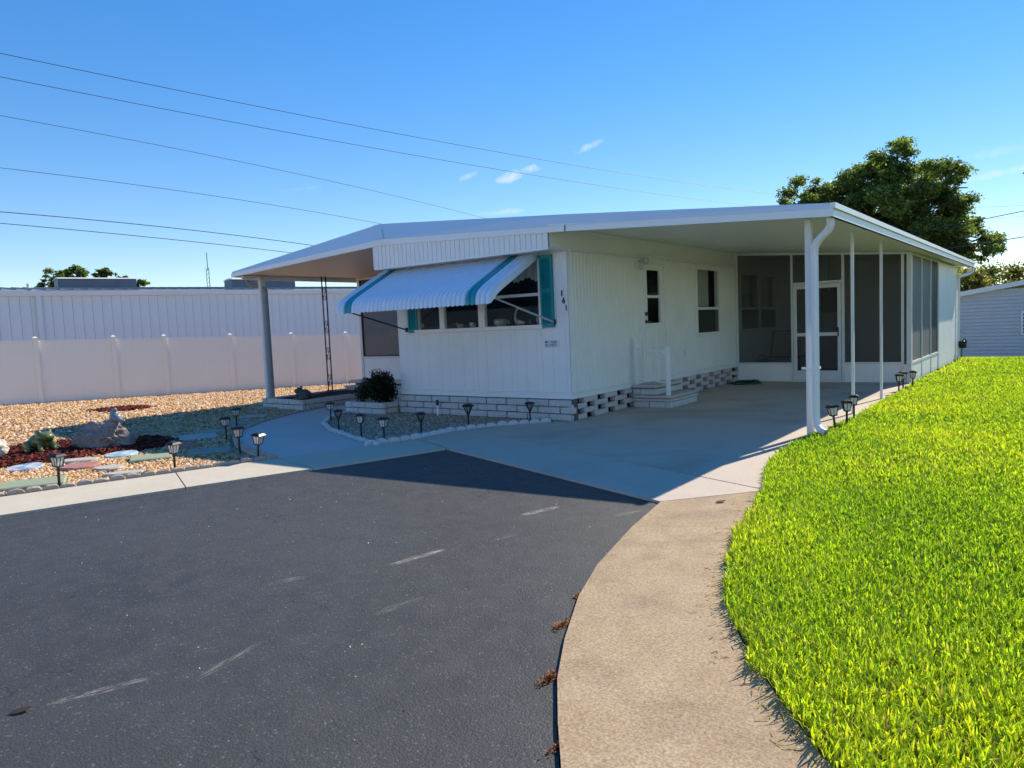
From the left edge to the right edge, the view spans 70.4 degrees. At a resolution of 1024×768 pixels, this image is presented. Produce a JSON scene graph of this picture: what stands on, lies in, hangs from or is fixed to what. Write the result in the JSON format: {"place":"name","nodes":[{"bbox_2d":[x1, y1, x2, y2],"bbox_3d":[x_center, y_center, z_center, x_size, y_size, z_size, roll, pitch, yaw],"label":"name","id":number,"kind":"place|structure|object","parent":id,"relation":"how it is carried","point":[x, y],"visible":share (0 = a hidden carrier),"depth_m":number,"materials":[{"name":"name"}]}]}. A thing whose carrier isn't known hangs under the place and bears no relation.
{"place":"outdoors","nodes":[
{"label":"outdoors","id":0,"kind":"place"},
{"bbox_2d":[0,223,290,252],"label":"power line","id":1,"kind":"object","parent":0,"point":[140,236],"visible":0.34,"depth_m":24.70,"materials":[{"name":"grey metal"}]},
{"bbox_2d":[0,383,355,441],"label":"yard gravel","id":2,"kind":"structure","parent":0,"point":[200,401],"depth_m":16.42,"materials":[{"name":"gravel"}]},
{"bbox_2d":[0,440,445,517],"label":"kerb walk","id":3,"kind":"structure","parent":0,"point":[27,503],"depth_m":7.68,"materials":[{"name":"concrete"}]},
{"bbox_2d":[16,468,604,740],"bbox_3d":[-1.233,1.076,5.732,4.832,0.008,4.367,1,6,37],"label":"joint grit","id":4,"kind":"object","parent":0,"point":[283,596],"visible":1,"depth_m":4.91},
{"bbox_2d":[233,398,401,458],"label":"walkway","id":5,"kind":"structure","parent":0,"point":[302,433],"depth_m":10.50,"materials":[{"name":"concrete"}]},
{"bbox_2d":[0,450,657,767],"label":"road","id":6,"kind":"structure","parent":0,"point":[115,687],"depth_m":3.81,"materials":[{"name":"asphalt"}]},
{"bbox_2d":[8,706,31,713],"bbox_3d":[-1.998,1.325,2.949,0.090,0.013,0.036,-4,5,-20],"label":"fallen leaf","id":7,"kind":"object","parent":6,"relation":"on","point":[20,709],"visible":1,"depth_m":2.95,"materials":[{"name":"brown"}]},
{"bbox_2d":[536,670,557,685],"bbox_3d":[0.150,1.221,3.022,0.069,0.023,0.152,1,6,37],"label":"weed","id":8,"kind":"object","parent":6,"relation":"on","point":[548,677],"visible":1,"depth_m":3.02,"materials":[{"name":"plant"}]},
{"bbox_2d":[543,739,558,758],"bbox_3d":[0.152,1.264,2.532,0.050,0.016,0.158,1,6,37],"label":"weed","id":9,"kind":"object","parent":6,"relation":"on","point":[555,746],"visible":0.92,"depth_m":2.52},
{"bbox_2d":[550,618,570,630],"bbox_3d":[0.265,1.171,3.581,0.068,0.023,0.247,1,6,37],"label":"weed","id":10,"kind":"object","parent":6,"relation":"on","point":[560,625],"visible":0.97,"depth_m":3.55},
{"bbox_2d":[0,368,734,493],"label":"gravel ground","id":11,"kind":"structure","parent":0,"point":[232,444],"depth_m":13.59,"materials":[{"name":"gravel"}]},
{"bbox_2d":[5,462,44,471],"bbox_3d":[-5.992,1.031,8.925,0.420,0.035,0.412,3,10,37],"label":"stepping stone","id":12,"kind":"object","parent":11,"relation":"on","point":[26,466],"visible":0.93,"depth_m":8.89,"materials":[{"name":"stone"}]},
{"bbox_2d":[0,475,66,491],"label":"stepping stone","id":13,"kind":"object","parent":11,"relation":"on","point":[7,486],"visible":0.74,"depth_m":7.72,"materials":[{"name":"stone"}]},
{"bbox_2d":[47,453,66,486],"bbox_3d":[-4.768,0.934,7.624,0.129,0.417,0.129,1,6,20],"label":"path light","id":14,"kind":"object","parent":11,"relation":"on","point":[57,460],"visible":0.94,"depth_m":7.59,"materials":[{"name":"black plastic"}]},
{"bbox_2d":[60,462,99,471],"bbox_3d":[-5.251,1.004,8.796,0.424,0.050,0.444,-3,5,-3],"label":"stepping stone","id":15,"kind":"object","parent":11,"relation":"on","point":[78,466],"visible":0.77,"depth_m":8.72,"materials":[{"name":"stone"}]},
{"bbox_2d":[64,457,97,463],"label":"stepping stone","id":16,"kind":"object","parent":11,"relation":"on","point":[73,460],"visible":0.52,"depth_m":9.23,"materials":[{"name":"stone"}]},
{"bbox_2d":[0,434,181,467],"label":"red mulch","id":17,"kind":"object","parent":11,"relation":"on","point":[15,455],"visible":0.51,"depth_m":10.04,"materials":[{"name":"wood"}]},
{"bbox_2d":[0,439,9,456],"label":"pale rock","id":18,"kind":"object","parent":17,"relation":"on","point":[4,448],"visible":0.91,"depth_m":9.79,"materials":[{"name":"stone"}]},
{"bbox_2d":[22,428,59,452],"bbox_3d":[-6.634,0.786,10.221,0.418,0.309,0.459,0,5,27],"label":"frog statue","id":19,"kind":"object","parent":17,"relation":"on","point":[39,440],"visible":1,"depth_m":10.11,"materials":[{"name":"ceramic"}]},
{"bbox_2d":[71,419,139,448],"bbox_3d":[-5.888,0.706,10.453,0.940,0.388,0.583,-2,5,10],"label":"boulder","id":20,"kind":"object","parent":17,"relation":"on","point":[91,434],"visible":0.81,"depth_m":10.30,"materials":[{"name":"stone"}]},
{"bbox_2d":[106,408,124,422],"bbox_3d":[-5.659,0.454,10.355,0.246,0.232,0.176,1,6,37],"label":"dome figurine","id":21,"kind":"object","parent":20,"relation":"on","point":[115,416],"visible":1,"depth_m":10.32,"materials":[{"name":"white ceramic"}]},
{"bbox_2d":[93,464,125,471],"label":"stepping stone","id":22,"kind":"object","parent":11,"relation":"on","point":[108,468],"visible":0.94,"depth_m":8.55,"materials":[{"name":"stone"}]},
{"bbox_2d":[82,404,157,412],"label":"red mulch","id":23,"kind":"object","parent":11,"relation":"on","point":[120,408],"visible":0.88,"depth_m":16.36,"materials":[{"name":"wood"}]},
{"bbox_2d":[104,450,137,458],"bbox_3d":[-5.180,0.938,9.612,0.406,0.040,0.403,2,10,37],"label":"stepping stone","id":24,"kind":"object","parent":11,"relation":"on","point":[120,454],"visible":0.88,"depth_m":9.57,"materials":[{"name":"stone"}]},
{"bbox_2d":[102,470,143,477],"bbox_3d":[-4.392,1.016,8.190,0.411,0.045,0.189,-4,5,-20],"label":"stepping stone","id":25,"kind":"object","parent":11,"relation":"on","point":[110,474],"visible":0.69,"depth_m":8.14,"materials":[{"name":"stone"}]},
{"bbox_2d":[0,454,278,496],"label":"scalloped edging","id":26,"kind":"object","parent":11,"relation":"on","point":[31,489],"visible":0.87,"depth_m":7.83,"materials":[{"name":"concrete"}]},
{"bbox_2d":[0,408,295,495],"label":"yard gravel","id":27,"kind":"structure","parent":11,"relation":"on","point":[190,425],"depth_m":9.87,"materials":[{"name":"gravel"}]},
{"bbox_2d":[129,453,171,462],"bbox_3d":[-4.583,0.942,9.210,0.488,0.050,0.351,-4,6,-25],"label":"stepping stone","id":28,"kind":"object","parent":11,"relation":"on","point":[142,458],"visible":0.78,"depth_m":9.14,"materials":[{"name":"stone"}]},
{"bbox_2d":[165,441,181,467],"bbox_3d":[-3.808,0.849,8.178,0.128,0.413,0.128,4,8,26],"label":"path light","id":29,"kind":"object","parent":11,"relation":"on","point":[173,447],"visible":0.91,"depth_m":8.14,"materials":[{"name":"black plastic"}]},
{"bbox_2d":[180,443,198,448],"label":"stepping stone","id":30,"kind":"object","parent":11,"relation":"on","point":[186,445],"visible":0.56,"depth_m":10.06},
{"bbox_2d":[178,432,217,439],"bbox_3d":[-4.763,0.806,10.994,0.539,0.050,0.394,-4,6,-25],"label":"stepping stone","id":31,"kind":"object","parent":11,"relation":"on","point":[198,436],"visible":0.74,"depth_m":10.92,"materials":[{"name":"stone"}]},
{"bbox_2d":[0,331,398,404],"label":"vinyl fence","id":32,"kind":"object","parent":11,"relation":"on","point":[34,370],"visible":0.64,"depth_m":21.23,"materials":[{"name":"plastic"}]},
{"bbox_2d":[187,446,230,455],"bbox_3d":[-3.978,0.889,9.551,0.522,0.045,0.362,-4,5,-20],"label":"stepping stone","id":33,"kind":"object","parent":11,"relation":"on","point":[219,450],"visible":0.9,"depth_m":9.46,"materials":[{"name":"stone"}]},
{"bbox_2d":[198,429,228,432],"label":"stepping stone","id":34,"kind":"object","parent":11,"relation":"on","point":[212,430],"visible":0.79,"depth_m":11.60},
{"bbox_2d":[219,417,230,439],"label":"path light","id":35,"kind":"object","parent":11,"relation":"on","point":[224,421],"visible":0.94,"depth_m":10.59,"materials":[{"name":"black plastic"}]},
{"bbox_2d":[230,408,240,425],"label":"path light","id":36,"kind":"object","parent":11,"relation":"on","point":[235,412],"visible":0.91,"depth_m":11.91,"materials":[{"name":"black plastic"}]},
{"bbox_2d":[231,426,244,453],"bbox_3d":[-3.506,0.746,9.314,0.126,0.409,0.126,-3,4,9],"label":"path light","id":37,"kind":"object","parent":11,"relation":"on","point":[237,432],"visible":0.93,"depth_m":9.28,"materials":[{"name":"black plastic"}]},
{"bbox_2d":[229,420,252,425],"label":"stepping stone","id":38,"kind":"object","parent":11,"relation":"on","point":[240,423],"visible":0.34,"depth_m":12.40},
{"bbox_2d":[239,414,266,417],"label":"stepping stone","id":39,"kind":"object","parent":11,"relation":"on","point":[252,416],"visible":0.92,"depth_m":13.51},
{"bbox_2d":[250,432,265,455],"bbox_3d":[-3.017,0.780,8.618,0.128,0.413,0.128,7,9,19],"label":"path light","id":40,"kind":"object","parent":11,"relation":"on","point":[258,438],"visible":0.9,"depth_m":8.57,"materials":[{"name":"black plastic"}]},
{"bbox_2d":[248,405,277,408],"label":"footing slab","id":41,"kind":"structure","parent":11,"relation":"on","point":[257,407],"depth_m":15.02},
{"bbox_2d":[233,399,370,456],"bbox_3d":[-3.577,0.641,12.397,1.520,0.125,7.171,-2,5,2],"label":"scalloped edging","id":42,"kind":"object","parent":11,"relation":"on","point":[246,447],"visible":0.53,"depth_m":12.13,"materials":[{"name":"concrete"}]},
{"bbox_2d":[262,388,370,409],"bbox_3d":[-3.997,0.310,15.604,1.406,0.204,2.228,1,6,37],"label":"brick planter","id":43,"kind":"object","parent":11,"relation":"on","point":[321,398],"visible":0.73,"depth_m":14.93,"materials":[{"name":"brick"}]},
{"bbox_2d":[293,387,312,399],"bbox_3d":[-4.164,0.176,14.435,0.342,0.253,0.376,-2,5,12],"label":"frog statue","id":44,"kind":"object","parent":43,"relation":"on","point":[301,393],"visible":1,"depth_m":14.36,"materials":[{"name":"stone"}]},
{"bbox_2d":[321,411,378,444],"bbox_3d":[-2.640,0.679,11.367,0.654,0.130,4.357,-4,5,-16],"label":"scalloped edging","id":45,"kind":"object","parent":11,"relation":"on","point":[324,423],"visible":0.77,"depth_m":10.53,"materials":[{"name":"concrete"}]},
{"bbox_2d":[344,379,401,397],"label":"porch steps","id":46,"kind":"structure","parent":11,"relation":"on","point":[359,381],"depth_m":16.74,"materials":[{"name":"paint"}]},
{"bbox_2d":[342,415,512,437],"bbox_3d":[-1.824,0.749,11.278,4.700,0.188,2.929,1,6,37],"label":"planting bed","id":47,"kind":"object","parent":11,"relation":"on","point":[406,423],"visible":0.14,"depth_m":11.09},
{"bbox_2d":[325,402,334,419],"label":"path light","id":48,"kind":"object","parent":47,"relation":"on","point":[329,405],"visible":0.92,"depth_m":12.23,"materials":[{"name":"black plastic"}]},
{"bbox_2d":[332,409,342,429],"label":"path light","id":49,"kind":"object","parent":47,"relation":"on","point":[337,412],"visible":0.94,"depth_m":11.04,"materials":[{"name":"black plastic"}]},
{"bbox_2d":[355,413,364,436],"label":"path light","id":50,"kind":"object","parent":47,"relation":"on","point":[360,418],"visible":0.92,"depth_m":10.18,"materials":[{"name":"black plastic"}]},
{"bbox_2d":[377,417,389,438],"bbox_3d":[-1.702,0.640,9.641,0.126,0.409,0.126,-1,5,20],"label":"path light","id":51,"kind":"object","parent":47,"relation":"on","point":[383,422],"visible":0.96,"depth_m":9.60,"materials":[{"name":"black plastic"}]},
{"bbox_2d":[415,412,425,432],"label":"path light","id":52,"kind":"object","parent":47,"relation":"on","point":[420,416],"visible":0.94,"depth_m":10.17,"materials":[{"name":"black plastic"}]},
{"bbox_2d":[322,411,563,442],"bbox_3d":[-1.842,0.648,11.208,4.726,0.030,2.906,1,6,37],"label":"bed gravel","id":53,"kind":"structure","parent":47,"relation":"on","point":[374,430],"depth_m":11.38,"materials":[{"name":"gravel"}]},
{"bbox_2d":[345,400,397,414],"bbox_3d":[-2.548,0.420,13.214,1.023,0.217,0.408,1,6,37],"label":"brick planter","id":54,"kind":"object","parent":53,"relation":"on","point":[359,406],"visible":0.98,"depth_m":12.98,"materials":[{"name":"brick"}]},
{"bbox_2d":[351,368,397,402],"bbox_3d":[-2.466,0.046,13.097,1.002,0.662,0.462,1,6,37],"label":"flowering bush","id":55,"kind":"object","parent":54,"relation":"on","point":[378,387],"visible":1,"depth_m":12.95,"materials":[{"name":"green plant"}]},
{"bbox_2d":[436,400,438,414],"bbox_3d":[-1.264,0.411,12.316,0.049,0.285,0.052,1,6,37],"label":"sprinkler riser","id":56,"kind":"object","parent":53,"relation":"on","point":[437,404],"visible":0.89,"depth_m":12.30,"materials":[{"name":"white plastic"}]},
{"bbox_2d":[461,403,473,424],"bbox_3d":[-0.641,0.504,10.647,0.182,0.435,0.182,-2,5,9],"label":"path light","id":57,"kind":"object","parent":47,"relation":"on","point":[467,407],"visible":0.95,"depth_m":10.61,"materials":[{"name":"black plastic"}]},
{"bbox_2d":[524,401,534,419],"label":"path light","id":58,"kind":"object","parent":47,"relation":"on","point":[529,404],"visible":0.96,"depth_m":10.97,"materials":[{"name":"black plastic"}]},
{"bbox_2d":[364,418,550,445],"bbox_3d":[-0.735,0.677,10.239,2.900,0.148,0.360,-5,5,-31],"label":"scalloped edging","id":59,"kind":"object","parent":11,"relation":"on","point":[414,436],"visible":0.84,"depth_m":10.25,"materials":[{"name":"concrete"}]},
{"bbox_2d":[0,0,1023,290],"label":"sky","id":60,"kind":"structure","parent":0,"point":[748,95],"materials":[{"name":"blue"}]},
{"bbox_2d":[439,436,761,503],"bbox_3d":[0.559,0.951,7.662,0.954,0.253,4.394,-5,5,-32],"label":"driveway apron","id":61,"kind":"object","parent":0,"point":[651,484],"visible":0.54,"depth_m":7.12,"materials":[{"name":"concrete"}]},
{"bbox_2d":[418,381,909,489],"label":"driveway","id":62,"kind":"structure","parent":0,"point":[731,433],"depth_m":9.68,"materials":[{"name":"concrete"}]},
{"bbox_2d":[231,202,975,434],"bbox_3d":[3.323,-1.750,17.402,11.833,3.374,16.151,1,6,37],"label":"mobile home","id":63,"kind":"object","parent":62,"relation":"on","point":[711,297],"visible":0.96,"depth_m":12.37,"materials":[{"name":"white"}]},
{"bbox_2d":[469,322,475,327],"bbox_3d":[-0.654,-0.983,12.094,0.117,0.090,0.120,1,6,37],"label":"ornament pot","id":64,"kind":"object","parent":63,"relation":"on","point":[472,324],"visible":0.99,"depth_m":12.05,"materials":[{"name":"white ceramic"}]},
{"bbox_2d":[414,255,541,333],"bbox_3d":[-0.543,-1.427,11.892,2.710,1.110,0.365,1,6,37],"label":"window","id":65,"kind":"structure","parent":63,"relation":"in","point":[532,272],"depth_m":11.56,"materials":[{"name":"white metal"}]},
{"bbox_2d":[494,319,507,325],"bbox_3d":[-0.178,-0.990,11.728,0.234,0.120,0.240,1,6,37],"label":"ornament pot","id":66,"kind":"object","parent":63,"relation":"on","point":[500,322],"visible":0.89,"depth_m":11.64,"materials":[{"name":"white ceramic"}]},
{"bbox_2d":[514,309,525,324],"bbox_3d":[0.120,-1.066,11.491,0.213,0.264,0.094,1,6,37],"label":"bird figurine","id":67,"kind":"object","parent":63,"relation":"on","point":[518,322],"visible":0.99,"depth_m":11.48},
{"bbox_2d":[640,259,667,382],"bbox_3d":[2.551,-1.110,12.912,0.113,2.155,0.940,1,6,37],"label":"door","id":68,"kind":"structure","parent":63,"relation":"in","point":[654,335],"depth_m":12.94,"materials":[{"name":"white paint"}]},
{"bbox_2d":[695,266,720,335],"bbox_3d":[3.980,-1.696,14.887,0.139,1.390,1.230,1,6,37],"label":"window","id":69,"kind":"structure","parent":63,"relation":"in","point":[701,273],"depth_m":14.90,"materials":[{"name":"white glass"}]},
{"bbox_2d":[739,271,777,331],"bbox_3d":[5.872,-1.962,17.353,0.139,1.370,2.590,1,6,37],"label":"window","id":70,"kind":"structure","parent":63,"relation":"in","point":[761,291],"depth_m":17.29,"materials":[{"name":"white metal"}]},
{"bbox_2d":[763,330,790,361],"bbox_3d":[6.301,-0.723,17.028,0.572,1.068,0.798,1,6,37],"label":"reclining chair","id":71,"kind":"object","parent":63,"relation":"on","point":[781,344],"visible":0.56,"depth_m":17.24,"materials":[{"name":"fabric"}]},
{"bbox_2d":[793,283,841,381],"bbox_3d":[6.347,-1.052,15.085,0.965,2.032,0.114,1,6,37],"label":"screen door","id":72,"kind":"structure","parent":63,"relation":"in","point":[799,375],"depth_m":15.02,"materials":[{"name":"paint"}]},
{"bbox_2d":[828,269,829,290],"bbox_3d":[7.074,-2.434,16.188,0.046,0.760,0.048,1,6,37],"label":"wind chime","id":73,"kind":"object","parent":63,"relation":"hanging from","point":[828,278],"visible":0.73,"depth_m":16.17,"materials":[{"name":"metal"}]},
{"bbox_2d":[821,288,836,312],"bbox_3d":[8.084,-2.122,18.381,0.450,0.600,0.035,1,6,37],"label":"store room window","id":74,"kind":"structure","parent":63,"relation":"in","point":[828,298],"depth_m":18.39,"materials":[{"name":"glass"}]},
{"bbox_2d":[632,338,698,407],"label":"entry steps","id":75,"kind":"structure","parent":62,"relation":"on","point":[668,392],"depth_m":12.12,"materials":[{"name":"paint"}]},
{"bbox_2d":[730,377,761,384],"bbox_3d":[4.985,-0.081,15.483,0.662,0.160,0.566,1,6,37],"label":"garden hose","id":76,"kind":"object","parent":62,"relation":"on","point":[743,382],"visible":1,"depth_m":15.45,"materials":[{"name":"teal"}]},
{"bbox_2d":[557,491,835,767],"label":"sidewalk","id":77,"kind":"structure","parent":0,"point":[644,680],"depth_m":3.05,"materials":[{"name":"concrete"}]},
{"bbox_2d":[684,491,816,765],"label":"grass clippings","id":78,"kind":"object","parent":77,"relation":"on","point":[792,738],"depth_m":2.80,"materials":[{"name":"plant"}]},
{"bbox_2d":[756,354,768,361],"bbox_3d":[5.639,-0.388,16.351,0.315,0.562,0.246,1,6,37],"label":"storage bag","id":79,"kind":"object","parent":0,"point":[765,359],"visible":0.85,"depth_m":16.27,"materials":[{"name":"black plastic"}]},
{"bbox_2d":[798,302,820,369],"bbox_3d":[6.765,-1.020,16.516,0.625,1.682,0.331,-7,6,-42],"label":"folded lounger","id":80,"kind":"object","parent":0,"point":[802,351],"visible":0.32,"depth_m":16.46,"materials":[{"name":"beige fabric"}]},
{"bbox_2d":[719,356,1023,767],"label":"lawn","id":81,"kind":"structure","parent":0,"point":[743,638],"depth_m":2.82,"materials":[{"name":"plant"}]},
{"bbox_2d":[825,404,839,428],"bbox_3d":[3.897,0.448,8.770,0.128,0.413,0.128,-10,3,4],"label":"path light","id":82,"kind":"object","parent":81,"relation":"on","point":[832,409],"visible":0.88,"depth_m":8.73,"materials":[{"name":"black plastic"}]},
{"bbox_2d":[840,400,852,422],"bbox_3d":[4.210,0.405,9.117,0.128,0.413,0.128,-1,5,15],"label":"path light","id":83,"kind":"object","parent":81,"relation":"on","point":[846,405],"visible":0.88,"depth_m":9.07,"materials":[{"name":"black plastic"}]},
{"bbox_2d":[848,394,858,416],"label":"path light","id":84,"kind":"object","parent":81,"relation":"on","point":[854,398],"visible":0.8,"depth_m":9.63,"materials":[{"name":"black plastic"}]},
{"bbox_2d":[895,373,903,390],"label":"path light","id":85,"kind":"object","parent":81,"relation":"on","point":[899,376],"visible":0.93,"depth_m":12.46,"materials":[{"name":"black plastic"}]},
{"bbox_2d":[898,371,907,387],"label":"path light","id":86,"kind":"object","parent":81,"relation":"on","point":[904,373],"visible":0.69,"depth_m":12.85,"materials":[{"name":"black plastic"}]},
{"bbox_2d":[909,370,916,385],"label":"path light","id":87,"kind":"object","parent":81,"relation":"on","point":[912,374],"visible":0.91,"depth_m":12.97,"materials":[{"name":"black plastic"}]},
{"bbox_2d":[956,356,1023,359],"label":"grass","id":88,"kind":"structure","parent":0,"point":[992,357],"depth_m":19.69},
{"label":"far lawn","id":89,"kind":"structure","parent":0,"visible":0},
{"bbox_2d":[776,136,1007,272],"bbox_3d":[19.720,-7.396,38.956,11.420,11.357,6.551,1,6,37],"label":"oak tree","id":90,"kind":"object","parent":89,"relation":"on","point":[894,195],"visible":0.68,"depth_m":36.82,"materials":[{"name":"green plant"}]},
{"bbox_2d":[958,338,966,357],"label":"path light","id":91,"kind":"object","parent":89,"relation":"on","point":[962,344],"visible":0.96,"depth_m":19.61,"materials":[{"name":"black plastic"}]},
{"bbox_2d":[957,265,996,291],"bbox_3d":[20.637,-3.687,34.168,3.798,4.510,3.793,1,6,37],"label":"hedge tree","id":92,"kind":"object","parent":89,"relation":"on","point":[977,279],"visible":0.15,"depth_m":33.13,"materials":[{"name":"green plant"}]},
{"bbox_2d":[960,260,1010,288],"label":"hedge tree","id":93,"kind":"object","parent":89,"relation":"on","point":[992,269],"visible":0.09,"depth_m":42.87,"materials":[{"name":"green plant"}]},
{"bbox_2d":[951,280,1023,363],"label":"neighbour home","id":94,"kind":"object","parent":89,"relation":"on","point":[991,321],"visible":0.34,"depth_m":26.62,"materials":[{"name":"grey"}]},
{"bbox_2d":[1021,311,1023,334],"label":"window","id":95,"kind":"structure","parent":94,"relation":"in","point":[1022,312],"depth_m":26.08,"materials":[{"name":"white glass"}]},
{"bbox_2d":[961,261,1023,289],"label":"hedge tree","id":96,"kind":"object","parent":89,"relation":"on","point":[1016,273],"visible":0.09,"depth_m":37.06,"materials":[{"name":"green plant"}]},
{"label":"ground","id":97,"kind":"structure","parent":0,"visible":0},
{"bbox_2d":[35,264,89,286],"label":"pine tree","id":98,"kind":"object","parent":97,"relation":"on","point":[82,272],"visible":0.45,"depth_m":49.16,"materials":[{"name":"green plant"}]},
{"bbox_2d":[91,267,113,277],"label":"pine tree","id":99,"kind":"object","parent":97,"relation":"on","point":[104,272],"visible":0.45,"depth_m":50.69,"materials":[{"name":"green plant"}]},
{"bbox_2d":[114,272,150,286],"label":"pine tree","id":100,"kind":"object","parent":97,"relation":"on","point":[142,282],"visible":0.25,"depth_m":52.21,"materials":[{"name":"green plant"}]},
{"bbox_2d":[0,277,397,340],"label":"steel building","id":101,"kind":"structure","parent":97,"relation":"on","point":[65,308],"depth_m":27.15,"materials":[{"name":"metal"}]},
{"bbox_2d":[206,252,209,286],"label":"radio mast","id":102,"kind":"object","parent":97,"relation":"on","point":[207,270],"visible":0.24,"depth_m":59.88,"materials":[{"name":"grey metal"}]},
{"bbox_3d":[22.413,-6.471,30.900,1.120,10.300,0.346,1,6,37],"label":"utility pole","id":103,"kind":"object","parent":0,"visible":0},
{"bbox_2d":[0,211,312,245],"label":"power line","id":104,"kind":"object","parent":103,"relation":"attached to","point":[150,225],"visible":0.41,"depth_m":24.87,"materials":[{"name":"grey metal"}]},
{"bbox_2d":[4,168,379,223],"bbox_3d":[-9.934,-5.484,26.879,44.008,3.892,0.015,-6,6,-38],"label":"power line","id":105,"kind":"object","parent":103,"relation":"attached to","point":[182,191],"visible":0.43,"depth_m":25.39,"materials":[{"name":"grey metal"}]},
{"bbox_2d":[0,115,482,217],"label":"power line","id":106,"kind":"object","parent":103,"relation":"attached to","point":[225,158],"visible":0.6,"depth_m":26.30,"materials":[{"name":"grey metal"}]},
{"bbox_2d":[0,53,1021,206],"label":"power line","id":107,"kind":"object","parent":103,"relation":"attached to","point":[360,126],"visible":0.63,"depth_m":28.90,"materials":[{"name":"grey metal"}]},
{"bbox_2d":[2,77,1019,217],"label":"power line","id":108,"kind":"object","parent":103,"relation":"attached to","point":[348,143],"visible":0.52,"depth_m":28.63,"materials":[{"name":"grey metal"}]},
{"bbox_2d":[908,211,1022,232],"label":"power line","id":109,"kind":"object","parent":103,"relation":"attached to","point":[964,222],"visible":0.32,"depth_m":32.37,"materials":[{"name":"grey metal"}]},
{"bbox_2d":[944,237,1021,248],"bbox_3d":[17.947,-6.269,33.856,15.207,0.715,0.033,1,6,36],"label":"power line","id":110,"kind":"object","parent":103,"relation":"attached to","point":[984,242],"visible":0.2,"depth_m":31.82,"materials":[{"name":"grey metal"}]}
]}

